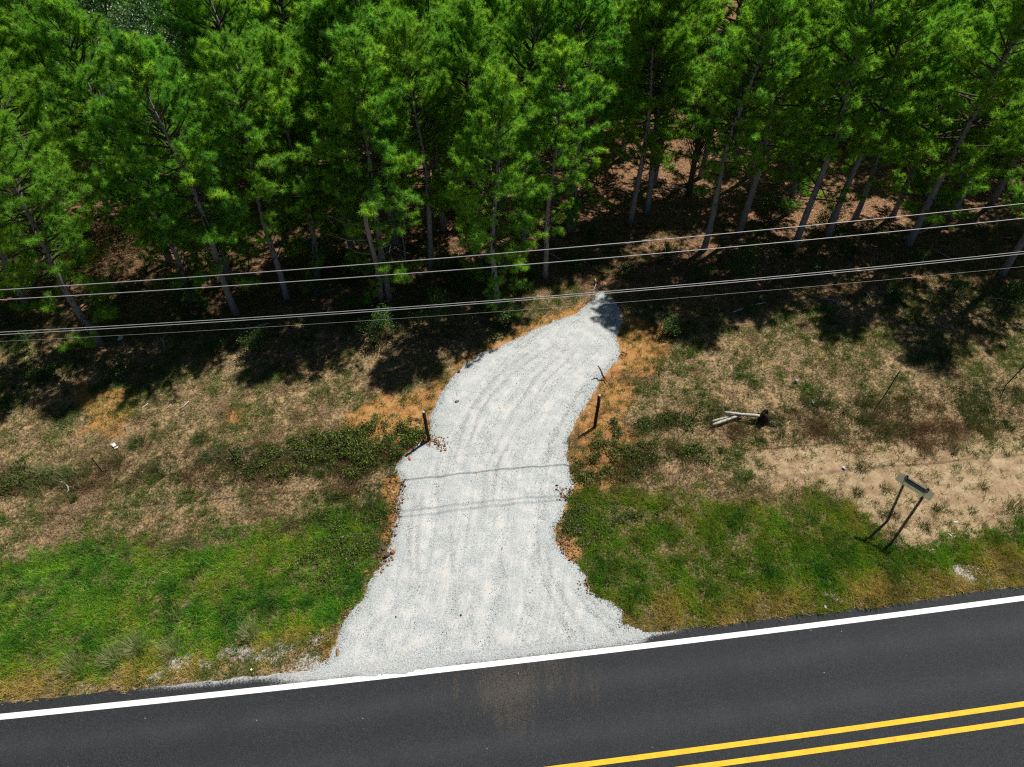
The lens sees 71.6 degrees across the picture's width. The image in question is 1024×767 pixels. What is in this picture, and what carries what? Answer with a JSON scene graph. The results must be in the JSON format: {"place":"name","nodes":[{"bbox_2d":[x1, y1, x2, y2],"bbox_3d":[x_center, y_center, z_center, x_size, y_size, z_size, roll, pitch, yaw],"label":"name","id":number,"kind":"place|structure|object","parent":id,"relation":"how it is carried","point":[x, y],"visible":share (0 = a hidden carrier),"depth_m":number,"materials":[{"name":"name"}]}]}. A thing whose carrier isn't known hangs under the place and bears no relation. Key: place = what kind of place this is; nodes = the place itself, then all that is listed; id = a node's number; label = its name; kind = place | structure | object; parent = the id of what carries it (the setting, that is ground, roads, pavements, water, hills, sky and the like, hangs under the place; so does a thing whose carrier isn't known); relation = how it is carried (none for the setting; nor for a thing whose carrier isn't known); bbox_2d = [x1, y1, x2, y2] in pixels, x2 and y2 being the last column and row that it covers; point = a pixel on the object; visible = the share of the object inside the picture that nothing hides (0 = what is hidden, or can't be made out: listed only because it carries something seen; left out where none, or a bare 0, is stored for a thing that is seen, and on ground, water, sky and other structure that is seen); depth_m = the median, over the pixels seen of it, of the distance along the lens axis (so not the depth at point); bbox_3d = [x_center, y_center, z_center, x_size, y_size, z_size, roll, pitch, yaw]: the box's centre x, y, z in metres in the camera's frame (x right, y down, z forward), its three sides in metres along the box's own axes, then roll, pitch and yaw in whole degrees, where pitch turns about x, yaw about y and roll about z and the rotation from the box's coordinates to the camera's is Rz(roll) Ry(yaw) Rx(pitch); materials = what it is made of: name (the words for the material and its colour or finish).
{"place":"outdoors","nodes":[
{"label":"outdoors","id":0,"kind":"place"},
{"bbox_2d":[291,289,660,681],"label":"driveway","id":1,"kind":"structure","parent":0,"point":[459,498],"depth_m":25.45,"materials":[{"name":"white gravel"}]},
{"bbox_2d":[0,254,1019,334],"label":"overhead wire","id":2,"kind":"object","parent":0,"point":[502,301],"visible":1,"depth_m":24.38,"materials":[{"name":"metal"}]},
{"bbox_2d":[0,0,1023,702],"bbox_3d":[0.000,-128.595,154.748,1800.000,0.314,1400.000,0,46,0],"label":"ground","id":3,"kind":"structure","parent":0,"point":[614,178],"depth_m":30.75,"materials":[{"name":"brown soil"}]},
{"bbox_2d":[0,139,48,306],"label":"pine tree","id":4,"kind":"object","parent":3,"relation":"on","point":[4,259],"visible":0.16,"depth_m":32.47,"materials":[{"name":"green plant"}]},
{"bbox_2d":[0,450,57,500],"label":"bramble patch","id":5,"kind":"object","parent":3,"relation":"on","point":[11,484],"visible":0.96,"depth_m":26.77,"materials":[{"name":"green plant"}]},
{"bbox_2d":[0,24,82,202],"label":"pine tree","id":6,"kind":"object","parent":3,"relation":"on","point":[10,66],"visible":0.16,"depth_m":35.48,"materials":[{"name":"green plant"}]},
{"bbox_2d":[24,362,58,385],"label":"shrub","id":7,"kind":"object","parent":3,"relation":"on","point":[42,373],"visible":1,"depth_m":30.44,"materials":[{"name":"green plant"}]},
{"bbox_2d":[3,458,81,495],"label":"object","id":8,"kind":"structure","parent":3,"relation":"on","point":[38,469],"depth_m":27.13,"materials":[{"name":"green plant"}]},
{"bbox_2d":[0,46,103,263],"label":"pine tree","id":9,"kind":"object","parent":3,"relation":"on","point":[35,114],"visible":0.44,"depth_m":31.48,"materials":[{"name":"green plant"}]},
{"bbox_2d":[0,105,118,352],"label":"pine tree","id":10,"kind":"object","parent":3,"relation":"on","point":[40,196],"visible":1,"depth_m":27.68,"materials":[{"name":"green plant"}]},
{"bbox_2d":[0,0,120,175],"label":"pine tree","id":11,"kind":"object","parent":3,"relation":"on","point":[8,14],"visible":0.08,"depth_m":35.22,"materials":[{"name":"green plant"}]},
{"bbox_2d":[47,644,89,680],"bbox_3d":[-13.613,8.605,21.917,1.221,0.541,1.349,0,46,0],"label":"grass tussock","id":12,"kind":"object","parent":3,"relation":"on","point":[70,663],"depth_m":21.96,"materials":[{"name":"green plant"}]},
{"bbox_2d":[11,18,129,215],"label":"pine tree","id":13,"kind":"object","parent":3,"relation":"on","point":[27,50],"visible":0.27,"depth_m":34.58,"materials":[{"name":"green plant"}]},
{"bbox_2d":[9,0,201,263],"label":"pine tree","id":14,"kind":"object","parent":3,"relation":"on","point":[51,10],"visible":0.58,"depth_m":28.85,"materials":[{"name":"green plant"}]},
{"bbox_2d":[92,637,127,672],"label":"grass tussock","id":15,"kind":"object","parent":3,"relation":"on","point":[109,654],"depth_m":22.16,"materials":[{"name":"green plant"}]},
{"bbox_2d":[15,0,213,202],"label":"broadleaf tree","id":16,"kind":"object","parent":3,"relation":"on","point":[133,19],"visible":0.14,"depth_m":33.36,"materials":[{"name":"green plant"}]},
{"bbox_2d":[103,356,136,379],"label":"shrub","id":17,"kind":"object","parent":3,"relation":"on","point":[121,366],"visible":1,"depth_m":30.48,"materials":[{"name":"green plant"}]},
{"bbox_2d":[71,0,175,141],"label":"pine tree","id":18,"kind":"object","parent":3,"relation":"on","point":[97,9],"visible":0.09,"depth_m":38.20,"materials":[{"name":"green plant"}]},
{"bbox_2d":[111,627,149,663],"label":"grass tussock","id":19,"kind":"object","parent":3,"relation":"on","point":[129,647],"depth_m":22.42,"materials":[{"name":"green plant"}]},
{"bbox_2d":[78,93,209,309],"bbox_3d":[-15.585,-7.620,30.772,4.174,10.423,4.367,-4,46,-4],"label":"pine tree","id":20,"kind":"object","parent":3,"relation":"on","point":[117,179],"visible":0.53,"depth_m":29.92,"materials":[{"name":"green plant"}]},
{"bbox_2d":[113,0,211,146],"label":"pine tree","id":21,"kind":"object","parent":3,"relation":"on","point":[160,12],"visible":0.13,"depth_m":38.53,"materials":[{"name":"green plant"}]},
{"bbox_2d":[155,634,188,661],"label":"grass tussock","id":22,"kind":"object","parent":3,"relation":"on","point":[168,645],"depth_m":22.42,"materials":[{"name":"green plant"}]},
{"bbox_2d":[86,20,259,316],"bbox_3d":[-12.989,-7.942,28.981,5.301,13.403,5.841,4,46,4],"label":"pine tree","id":23,"kind":"object","parent":3,"relation":"on","point":[123,52],"visible":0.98,"depth_m":26.83,"materials":[{"name":"green plant"}]},
{"bbox_2d":[150,270,208,314],"bbox_3d":[-15.527,-4.344,33.214,2.529,2.416,2.497,-8,47,-8],"label":"shrub","id":24,"kind":"object","parent":3,"relation":"on","point":[182,300],"visible":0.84,"depth_m":32.95,"materials":[{"name":"green plant"}]},
{"bbox_2d":[120,32,258,280],"bbox_3d":[-14.017,-9.610,31.766,5.247,11.813,4.776,-34,54,-29],"label":"pine tree","id":25,"kind":"object","parent":3,"relation":"on","point":[180,96],"visible":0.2,"depth_m":30.32,"materials":[{"name":"green plant"}]},
{"bbox_2d":[185,0,259,143],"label":"pine tree","id":26,"kind":"object","parent":3,"relation":"on","point":[227,24],"visible":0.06,"depth_m":34.91,"materials":[{"name":"green plant"}]},
{"bbox_2d":[149,0,308,241],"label":"pine tree","id":27,"kind":"object","parent":3,"relation":"on","point":[197,13],"visible":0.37,"depth_m":29.79,"materials":[{"name":"green plant"}]},
{"bbox_2d":[231,607,262,643],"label":"grass tussock","id":28,"kind":"object","parent":3,"relation":"on","point":[247,636],"depth_m":22.72,"materials":[{"name":"green plant"}]},
{"bbox_2d":[186,29,321,301],"bbox_3d":[-10.711,-8.524,30.182,4.960,12.580,4.875,-19,49,-17],"label":"pine tree","id":29,"kind":"object","parent":3,"relation":"on","point":[228,58],"visible":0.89,"depth_m":28.29,"materials":[{"name":"green plant"}]},
{"bbox_2d":[224,437,283,480],"bbox_3d":[-10.123,2.787,27.594,2.355,0.515,2.046,36,56,29],"label":"bramble patch","id":30,"kind":"object","parent":3,"relation":"on","point":[253,464],"visible":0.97,"depth_m":27.44,"materials":[{"name":"green plant"}]},
{"bbox_2d":[236,323,273,351],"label":"shrub","id":31,"kind":"object","parent":3,"relation":"on","point":[256,341],"visible":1,"depth_m":31.38,"materials":[{"name":"green plant"}]},
{"bbox_2d":[228,0,332,178],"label":"pine tree","id":32,"kind":"object","parent":3,"relation":"on","point":[290,9],"visible":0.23,"depth_m":35.21,"materials":[{"name":"green plant"}]},
{"bbox_2d":[255,427,320,482],"bbox_3d":[-8.711,2.821,27.548,2.787,0.492,2.130,-19,49,-17],"label":"bramble patch","id":33,"kind":"object","parent":3,"relation":"on","point":[283,473],"visible":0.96,"depth_m":27.58,"materials":[{"name":"green plant"}]},
{"bbox_2d":[232,25,355,291],"bbox_3d":[-9.446,-9.637,31.541,4.843,12.116,5.059,31,53,26],"label":"pine tree","id":34,"kind":"object","parent":3,"relation":"on","point":[274,48],"visible":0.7,"depth_m":30.13,"materials":[{"name":"green plant"}]},
{"bbox_2d":[302,275,329,303],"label":"shrub","id":35,"kind":"object","parent":3,"relation":"on","point":[318,286],"visible":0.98,"depth_m":33.51,"materials":[{"name":"green plant"}]},
{"bbox_2d":[278,0,384,250],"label":"pine tree","id":36,"kind":"object","parent":3,"relation":"on","point":[320,20],"visible":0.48,"depth_m":30.17,"materials":[{"name":"green plant"}]},
{"bbox_2d":[293,504,393,583],"bbox_3d":[-6.069,5.660,25.068,3.502,0.266,3.283,0,46,0],"label":"bramble patch","id":37,"kind":"object","parent":3,"relation":"on","point":[337,544],"visible":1,"depth_m":25.07,"materials":[{"name":"green plant"}]},
{"bbox_2d":[316,290,372,325],"bbox_3d":[-7.672,-3.396,32.986,2.351,1.380,2.321,28,52,25],"label":"shrub","id":38,"kind":"object","parent":3,"relation":"on","point":[349,309],"visible":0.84,"depth_m":32.85,"materials":[{"name":"green plant"}]},
{"bbox_2d":[295,21,427,306],"bbox_3d":[-5.489,-8.435,29.813,5.713,12.863,5.200,27,51,25],"label":"pine tree","id":39,"kind":"object","parent":3,"relation":"on","point":[356,69],"visible":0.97,"depth_m":28.21,"materials":[{"name":"green plant"}]},
{"bbox_2d":[318,197,409,303],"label":"snapped pine","id":40,"kind":"object","parent":3,"relation":"on","point":[374,257],"visible":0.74,"depth_m":30.91,"materials":[{"name":"brown plant"}]},
{"bbox_2d":[302,415,429,482],"bbox_3d":[-5.615,2.406,27.968,5.004,0.624,3.029,-13,47,-12],"label":"bramble patch","id":41,"kind":"object","parent":3,"relation":"on","point":[407,439],"visible":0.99,"depth_m":27.97,"materials":[{"name":"green plant"}]},
{"bbox_2d":[301,0,438,246],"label":"pine tree","id":42,"kind":"object","parent":3,"relation":"on","point":[369,17],"visible":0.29,"depth_m":28.89,"materials":[{"name":"green plant"}]},
{"bbox_2d":[353,301,401,341],"bbox_3d":[-6.088,-2.660,31.772,2.119,2.021,2.146,-25,51,-22],"label":"shrub","id":43,"kind":"object","parent":3,"relation":"on","point":[374,323],"visible":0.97,"depth_m":31.62,"materials":[{"name":"green plant"}]},
{"bbox_2d":[370,183,436,275],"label":"dead sapling","id":44,"kind":"object","parent":3,"relation":"on","point":[404,247],"visible":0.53,"depth_m":33.44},
{"bbox_2d":[368,6,473,274],"bbox_3d":[-3.963,-9.918,31.447,4.979,12.580,5.217,-7,46,-8],"label":"pine tree","id":45,"kind":"object","parent":3,"relation":"on","point":[409,49],"visible":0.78,"depth_m":29.46,"materials":[{"name":"green plant"}]},
{"bbox_2d":[408,282,457,331],"bbox_3d":[-3.600,-3.224,32.135,2.312,2.371,2.283,15,48,14],"label":"shrub","id":46,"kind":"object","parent":3,"relation":"on","point":[435,313],"visible":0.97,"depth_m":31.96,"materials":[{"name":"green plant"}]},
{"bbox_2d":[375,0,494,231],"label":"pine tree","id":47,"kind":"object","parent":3,"relation":"on","point":[419,6],"visible":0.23,"depth_m":31.45,"materials":[{"name":"green plant"}]},
{"bbox_2d":[426,246,467,282],"bbox_3d":[-3.152,-5.766,34.940,2.134,1.758,2.161,-30,53,-26],"label":"shrub","id":48,"kind":"object","parent":3,"relation":"on","point":[449,261],"visible":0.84,"depth_m":34.81,"materials":[{"name":"green plant"}]},
{"bbox_2d":[313,430,597,662],"bbox_3d":[-1.654,5.272,25.463,9.183,0.250,9.610,0,46,0],"label":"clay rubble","id":49,"kind":"object","parent":3,"relation":"on","point":[402,499],"visible":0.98,"depth_m":25.29,"materials":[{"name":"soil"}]},
{"bbox_2d":[444,267,480,294],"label":"shrub","id":50,"kind":"object","parent":3,"relation":"on","point":[465,282],"visible":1,"depth_m":34.25,"materials":[{"name":"green plant"}]},
{"bbox_2d":[403,0,522,247],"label":"pine tree","id":51,"kind":"object","parent":3,"relation":"on","point":[467,65],"visible":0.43,"depth_m":29.39,"materials":[{"name":"green plant"}]},
{"bbox_2d":[441,57,549,319],"bbox_3d":[-0.672,-7.585,29.809,4.745,11.878,4.957,0,46,0],"label":"pine tree","id":52,"kind":"object","parent":3,"relation":"on","point":[499,104],"visible":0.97,"depth_m":28.81,"materials":[{"name":"green plant"}]},
{"bbox_2d":[455,0,543,204],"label":"pine tree","id":53,"kind":"object","parent":3,"relation":"on","point":[503,6],"visible":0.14,"depth_m":33.25,"materials":[{"name":"green plant"}]},
{"bbox_2d":[0,477,1018,686],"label":"verge weed","id":54,"kind":"object","parent":3,"relation":"on","point":[346,582],"visible":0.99,"depth_m":24.06,"materials":[{"name":"green plant"}]},
{"bbox_2d":[0,475,1023,704],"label":"verge grass","id":55,"kind":"structure","parent":3,"relation":"on","point":[103,597],"depth_m":24.13,"materials":[{"name":"green plant"}]},
{"bbox_2d":[0,222,1023,348],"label":"pine straw","id":56,"kind":"object","parent":3,"relation":"on","point":[709,247],"visible":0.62,"depth_m":36.22,"materials":[{"name":"brown plant"}]},
{"bbox_2d":[469,0,585,244],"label":"pine tree","id":57,"kind":"object","parent":3,"relation":"on","point":[530,8],"visible":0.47,"depth_m":30.03,"materials":[{"name":"green plant"}]},
{"bbox_2d":[503,0,570,164],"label":"pine tree","id":58,"kind":"object","parent":3,"relation":"on","point":[554,77],"visible":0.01,"depth_m":38.04,"materials":[{"name":"green plant"}]},
{"bbox_2d":[505,34,612,279],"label":"pine tree","id":59,"kind":"object","parent":3,"relation":"on","point":[562,51],"visible":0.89,"depth_m":29.58,"materials":[{"name":"green plant"}]},
{"bbox_2d":[509,0,636,232],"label":"pine tree","id":60,"kind":"object","parent":3,"relation":"on","point":[592,46],"visible":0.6,"depth_m":31.60,"materials":[{"name":"green plant"}]},
{"bbox_2d":[560,248,588,273],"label":"shrub","id":61,"kind":"object","parent":3,"relation":"on","point":[574,265],"visible":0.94,"depth_m":35.83,"materials":[{"name":"green plant"}]},
{"bbox_2d":[554,0,636,180],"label":"pine tree","id":62,"kind":"object","parent":3,"relation":"on","point":[620,23],"visible":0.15,"depth_m":36.23,"materials":[{"name":"green plant"}]},
{"bbox_2d":[558,492,655,550],"bbox_3d":[3.271,5.068,25.545,3.213,0.277,2.605,23,50,21],"label":"bramble patch","id":63,"kind":"object","parent":3,"relation":"on","point":[571,516],"visible":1,"depth_m":25.68,"materials":[{"name":"green plant"}]},
{"bbox_2d":[570,451,649,486],"bbox_3d":[3.732,3.323,27.250,3.064,0.328,1.776,0,46,0],"label":"bramble patch","id":64,"kind":"object","parent":3,"relation":"on","point":[586,474],"visible":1,"depth_m":27.14,"materials":[{"name":"green plant"}]},
{"bbox_2d":[589,1,667,159],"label":"pine tree","id":65,"kind":"object","parent":3,"relation":"on","point":[623,141],"visible":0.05,"depth_m":41.49,"materials":[{"name":"green plant"}]},
{"bbox_2d":[585,423,717,469],"bbox_3d":[5.367,2.490,27.985,5.223,0.422,2.288,0,46,0],"label":"bramble patch","id":66,"kind":"object","parent":3,"relation":"on","point":[690,447],"visible":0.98,"depth_m":27.86,"materials":[{"name":"green plant"}]},
{"bbox_2d":[599,0,709,224],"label":"pine tree","id":67,"kind":"object","parent":3,"relation":"on","point":[630,16],"visible":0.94,"depth_m":32.72,"materials":[{"name":"green plant"}]},
{"bbox_2d":[603,400,714,437],"bbox_3d":[6.123,1.529,28.970,4.552,0.355,1.576,-8,46,-7],"label":"bramble patch","id":68,"kind":"object","parent":3,"relation":"on","point":[676,414],"visible":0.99,"depth_m":28.98,"materials":[{"name":"green plant"}]},
{"bbox_2d":[610,0,727,214],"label":"pine tree","id":69,"kind":"object","parent":3,"relation":"on","point":[707,21],"visible":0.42,"depth_m":33.92,"materials":[{"name":"green plant"}]},
{"bbox_2d":[603,0,735,186],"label":"pine tree","id":70,"kind":"object","parent":3,"relation":"on","point":[722,5],"visible":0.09,"depth_m":36.09,"materials":[{"name":"green plant"}]},
{"bbox_2d":[658,312,685,335],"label":"shrub","id":71,"kind":"object","parent":3,"relation":"on","point":[671,328],"visible":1,"depth_m":32.49,"materials":[{"name":"green plant"}]},
{"bbox_2d":[687,261,717,282],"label":"shrub","id":72,"kind":"object","parent":3,"relation":"on","point":[696,272],"visible":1,"depth_m":35.08,"materials":[{"name":"green plant"}]},
{"bbox_2d":[670,12,743,196],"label":"pine tree","id":73,"kind":"object","parent":3,"relation":"on","point":[699,144],"visible":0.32,"depth_m":37.97,"materials":[{"name":"green plant"}]},
{"bbox_2d":[669,0,771,178],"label":"pine tree","id":74,"kind":"object","parent":3,"relation":"on","point":[737,21],"visible":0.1,"depth_m":35.83,"materials":[{"name":"green plant"}]},
{"bbox_2d":[724,238,766,284],"bbox_3d":[11.442,-5.834,34.829,2.486,2.251,2.454,-17,48,-15],"label":"shrub","id":75,"kind":"object","parent":3,"relation":"on","point":[743,266],"visible":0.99,"depth_m":34.75,"materials":[{"name":"green plant"}]},
{"bbox_2d":[683,0,814,251],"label":"pine tree","id":76,"kind":"object","parent":3,"relation":"on","point":[758,96],"visible":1,"depth_m":30.56,"materials":[{"name":"green plant"}]},
{"bbox_2d":[754,188,793,221],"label":"shrub","id":77,"kind":"object","parent":3,"relation":"on","point":[771,202],"visible":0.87,"depth_m":38.55,"materials":[{"name":"green plant"}]},
{"bbox_2d":[710,0,850,235],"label":"pine tree","id":78,"kind":"object","parent":3,"relation":"on","point":[810,68],"visible":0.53,"depth_m":31.95,"materials":[{"name":"green plant"}]},
{"bbox_2d":[731,0,838,178],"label":"pine tree","id":79,"kind":"object","parent":3,"relation":"on","point":[746,176],"visible":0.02,"depth_m":38.40,"materials":[{"name":"green plant"}]},
{"bbox_2d":[768,23,874,214],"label":"pine tree","id":80,"kind":"object","parent":3,"relation":"on","point":[788,157],"visible":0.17,"depth_m":36.86,"materials":[{"name":"green plant"}]},
{"bbox_2d":[810,195,852,230],"bbox_3d":[16.994,-8.930,37.971,2.286,1.978,2.258,21,49,19],"label":"shrub","id":81,"kind":"object","parent":3,"relation":"on","point":[826,218],"visible":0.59,"depth_m":37.88,"materials":[{"name":"green plant"}]},
{"bbox_2d":[788,0,879,173],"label":"pine tree","id":82,"kind":"object","parent":3,"relation":"on","point":[826,18],"visible":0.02,"depth_m":36.53,"materials":[{"name":"green plant"}]},
{"bbox_2d":[780,0,941,248],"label":"pine tree","id":83,"kind":"object","parent":3,"relation":"on","point":[861,31],"visible":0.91,"depth_m":30.54,"materials":[{"name":"green plant"}]},
{"bbox_2d":[808,0,972,239],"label":"pine tree","id":84,"kind":"object","parent":3,"relation":"on","point":[931,24],"visible":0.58,"depth_m":31.09,"materials":[{"name":"green plant"}]},
{"bbox_2d":[880,280,910,304],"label":"shrub","id":85,"kind":"object","parent":3,"relation":"on","point":[896,293],"visible":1,"depth_m":34.11,"materials":[{"name":"green plant"}]},
{"bbox_2d":[866,473,934,546],"bbox_3d":[13.241,4.567,24.561,1.241,2.589,1.486,34,55,28],"label":"road sign","id":86,"kind":"object","parent":3,"relation":"on","point":[923,492],"visible":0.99,"depth_m":24.24,"materials":[{"name":"grey metal"}]},
{"bbox_2d":[850,0,983,222],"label":"pine tree","id":87,"kind":"object","parent":3,"relation":"on","point":[946,60],"visible":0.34,"depth_m":32.99,"materials":[{"name":"green plant"}]},
{"bbox_2d":[865,0,1023,247],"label":"pine tree","id":88,"kind":"object","parent":3,"relation":"on","point":[1013,27],"visible":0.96,"depth_m":32.09,"materials":[{"name":"green plant"}]},
{"bbox_2d":[882,2,1009,216],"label":"pine tree","id":89,"kind":"object","parent":3,"relation":"on","point":[984,22],"visible":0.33,"depth_m":34.91,"materials":[{"name":"green plant"}]},
{"bbox_2d":[940,276,975,301],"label":"shrub","id":90,"kind":"object","parent":3,"relation":"on","point":[956,287],"visible":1,"depth_m":33.84,"materials":[{"name":"green plant"}]},
{"bbox_2d":[917,0,1012,143],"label":"pine tree","id":91,"kind":"object","parent":3,"relation":"on","point":[1004,6],"visible":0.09,"depth_m":38.10,"materials":[{"name":"green plant"}]},
{"bbox_2d":[935,12,1023,219],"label":"pine tree","id":92,"kind":"object","parent":3,"relation":"on","point":[958,203],"visible":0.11,"depth_m":36.12,"materials":[{"name":"green plant"}]},
{"bbox_2d":[942,30,1023,177],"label":"pine tree","id":93,"kind":"object","parent":3,"relation":"on","point":[980,143],"visible":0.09,"depth_m":40.78,"materials":[{"name":"green plant"}]},
{"bbox_2d":[988,83,1023,204],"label":"pine tree","id":94,"kind":"object","parent":3,"relation":"on","point":[993,199],"visible":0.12,"depth_m":39.53,"materials":[{"name":"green plant"}]},
{"bbox_2d":[992,108,1023,277],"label":"pine tree","id":95,"kind":"object","parent":3,"relation":"on","point":[1009,261],"visible":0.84,"depth_m":33.69,"materials":[{"name":"green plant"}]},
{"bbox_2d":[1004,281,1023,307],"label":"shrub","id":96,"kind":"object","parent":3,"relation":"on","point":[1018,298],"visible":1,"depth_m":33.29,"materials":[{"name":"green plant"}]},
{"bbox_2d":[0,586,1023,766],"bbox_3d":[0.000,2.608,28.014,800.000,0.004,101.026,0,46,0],"label":"road","id":97,"kind":"structure","parent":0,"point":[934,682],"depth_m":21.18,"materials":[{"name":"grey asphalt"}]},
{"bbox_2d":[0,218,1023,299],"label":"overhead wire","id":98,"kind":"object","parent":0,"point":[504,266],"visible":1,"depth_m":22.50,"materials":[{"name":"metal"}]},
{"bbox_2d":[0,251,1023,332],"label":"overhead wire","id":99,"kind":"object","parent":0,"point":[502,299],"visible":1,"depth_m":24.31,"materials":[{"name":"metal"}]},
{"bbox_2d":[1,203,1023,289],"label":"overhead wire","id":100,"kind":"object","parent":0,"point":[498,253],"visible":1,"depth_m":22.06,"materials":[{"name":"metal"}]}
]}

